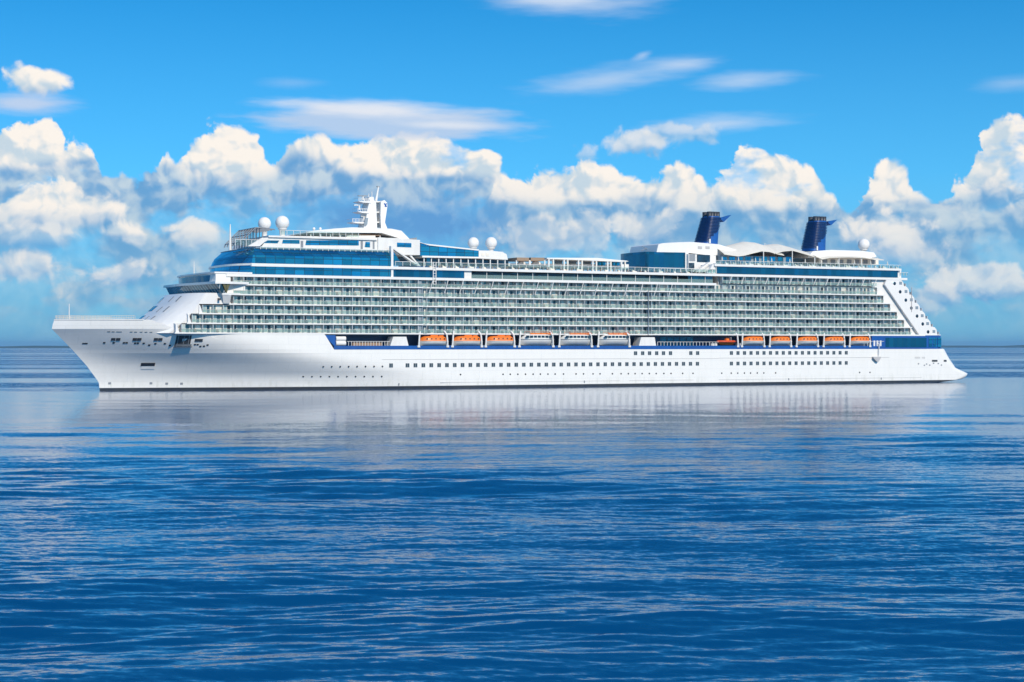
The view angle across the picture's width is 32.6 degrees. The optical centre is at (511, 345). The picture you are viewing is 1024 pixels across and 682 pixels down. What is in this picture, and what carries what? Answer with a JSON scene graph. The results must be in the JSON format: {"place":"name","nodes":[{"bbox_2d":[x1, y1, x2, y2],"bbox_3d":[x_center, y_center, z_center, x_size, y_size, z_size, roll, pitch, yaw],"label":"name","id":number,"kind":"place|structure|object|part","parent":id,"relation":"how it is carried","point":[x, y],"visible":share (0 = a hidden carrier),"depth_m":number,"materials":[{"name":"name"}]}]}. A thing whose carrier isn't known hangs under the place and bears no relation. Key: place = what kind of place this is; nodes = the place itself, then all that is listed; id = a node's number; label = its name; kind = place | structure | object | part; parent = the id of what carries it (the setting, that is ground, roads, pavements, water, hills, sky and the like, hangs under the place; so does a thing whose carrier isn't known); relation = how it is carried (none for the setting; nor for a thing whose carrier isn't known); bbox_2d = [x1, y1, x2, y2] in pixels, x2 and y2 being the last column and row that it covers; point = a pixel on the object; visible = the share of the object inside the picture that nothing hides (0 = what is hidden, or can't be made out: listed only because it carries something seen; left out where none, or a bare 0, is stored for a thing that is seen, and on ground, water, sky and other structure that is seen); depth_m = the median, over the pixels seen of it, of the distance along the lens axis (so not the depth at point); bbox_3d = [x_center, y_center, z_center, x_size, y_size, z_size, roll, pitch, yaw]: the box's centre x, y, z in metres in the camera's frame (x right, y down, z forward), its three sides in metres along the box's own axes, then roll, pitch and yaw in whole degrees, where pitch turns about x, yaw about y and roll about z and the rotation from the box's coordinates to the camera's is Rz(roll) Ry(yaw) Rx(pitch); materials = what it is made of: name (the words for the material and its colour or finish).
{"place":"outdoors","nodes":[
{"label":"outdoors","id":0,"kind":"place"},
{"bbox_2d":[0,346,69,347],"bbox_3d":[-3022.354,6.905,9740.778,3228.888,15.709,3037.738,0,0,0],"label":"water","id":1,"kind":"structure","parent":0,"point":[34,347],"depth_m":8731.22,"materials":[{"name":"blue liquid"}]},
{"bbox_2d":[0,348,1023,681],"bbox_3d":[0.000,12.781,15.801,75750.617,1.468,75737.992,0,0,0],"label":"water","id":2,"kind":"structure","parent":0,"point":[824,532],"depth_m":119.46,"materials":[{"name":"blue liquid"}]},
{"bbox_2d":[52,186,966,390],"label":"cruise ship","id":3,"kind":"object","parent":2,"relation":"on","point":[339,308],"visible":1,"depth_m":530.02,"materials":[{"name":"white paint"}]},
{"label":"shell door","id":4,"kind":"part","parent":3,"relation":"part of","materials":[{"name":"grey metal"}]},
{"bbox_2d":[420,335,448,345],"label":"lifeboat","id":5,"kind":"object","parent":3,"relation":"attached to","point":[435,340],"visible":1,"depth_m":517.52,"materials":[{"name":"orange plastic"}]},
{"bbox_2d":[453,335,482,345],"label":"lifeboat","id":6,"kind":"object","parent":3,"relation":"attached to","point":[469,340],"visible":1,"depth_m":522.56,"materials":[{"name":"orange plastic"}]},
{"bbox_2d":[487,335,513,345],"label":"lifeboat","id":7,"kind":"object","parent":3,"relation":"attached to","point":[501,340],"visible":1,"depth_m":527.57,"materials":[{"name":"orange plastic"}]},
{"bbox_2d":[520,332,552,345],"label":"tender boat","id":8,"kind":"object","parent":3,"relation":"on","point":[536,339],"visible":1,"depth_m":533.08,"materials":[{"name":"white plastic"}]},
{"bbox_2d":[558,332,592,345],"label":"tender boat","id":9,"kind":"object","parent":3,"relation":"on","point":[577,339],"visible":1,"depth_m":539.36,"materials":[{"name":"white plastic"}]},
{"bbox_2d":[597,332,630,345],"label":"tender boat","id":10,"kind":"object","parent":3,"relation":"on","point":[614,339],"visible":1,"depth_m":545.50,"materials":[{"name":"white plastic"}]},
{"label":"boat deck window","id":11,"kind":"part","parent":3,"relation":"part of","materials":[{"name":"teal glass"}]},
{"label":"boat deck window","id":12,"kind":"part","parent":3,"relation":"part of","materials":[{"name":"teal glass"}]},
{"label":"boat deck window","id":13,"kind":"part","parent":3,"relation":"part of","materials":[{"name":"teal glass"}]},
{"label":"boat deck window","id":14,"kind":"part","parent":3,"relation":"part of","materials":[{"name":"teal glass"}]},
{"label":"boat deck window","id":15,"kind":"part","parent":3,"relation":"part of","materials":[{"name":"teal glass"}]},
{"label":"lift window","id":16,"kind":"part","parent":3,"relation":"part of","materials":[{"name":"blue glass"}]},
{"bbox_2d":[717,338,735,344],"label":"rescue boat","id":17,"kind":"object","parent":3,"relation":"on","point":[725,341],"visible":1,"depth_m":565.39,"materials":[{"name":"orange plastic"}]},
{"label":"sun deck window","id":18,"kind":"part","parent":3,"relation":"part of","materials":[{"name":"blue glass"}]},
{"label":"sun deck window","id":19,"kind":"part","parent":3,"relation":"part of","materials":[{"name":"blue glass"}]},
{"bbox_2d":[743,335,763,345],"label":"lifeboat","id":20,"kind":"object","parent":3,"relation":"attached to","point":[753,340],"visible":1,"depth_m":569.45,"materials":[{"name":"orange plastic"}]},
{"bbox_2d":[770,335,790,345],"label":"lifeboat","id":21,"kind":"object","parent":3,"relation":"attached to","point":[779,340],"visible":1,"depth_m":574.32,"materials":[{"name":"orange plastic"}]},
{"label":"sun deck window","id":22,"kind":"part","parent":3,"relation":"part of","materials":[{"name":"blue glass"}]},
{"bbox_2d":[797,336,817,345],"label":"lifeboat","id":23,"kind":"object","parent":3,"relation":"attached to","point":[807,341],"visible":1,"depth_m":579.18,"materials":[{"name":"orange plastic"}]},
{"bbox_2d":[824,336,845,345],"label":"lifeboat","id":24,"kind":"object","parent":3,"relation":"attached to","point":[834,341],"visible":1,"depth_m":584.17,"materials":[{"name":"orange plastic"}]},
{"bbox_2d":[850,336,869,344],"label":"lifeboat","id":25,"kind":"object","parent":3,"relation":"attached to","point":[860,340],"visible":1,"depth_m":588.95,"materials":[{"name":"orange plastic"}]},
{"bbox_2d":[0,0,1023,345],"label":"sky","id":26,"kind":"structure","parent":0,"point":[134,134],"materials":[{"name":"blue"}]},
{"bbox_2d":[941,345,1023,347],"bbox_3d":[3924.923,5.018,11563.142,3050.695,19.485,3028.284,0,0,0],"label":"water","id":27,"kind":"structure","parent":0,"point":[1010,346],"depth_m":10658.11,"materials":[{"name":"blue liquid"}]}
]}

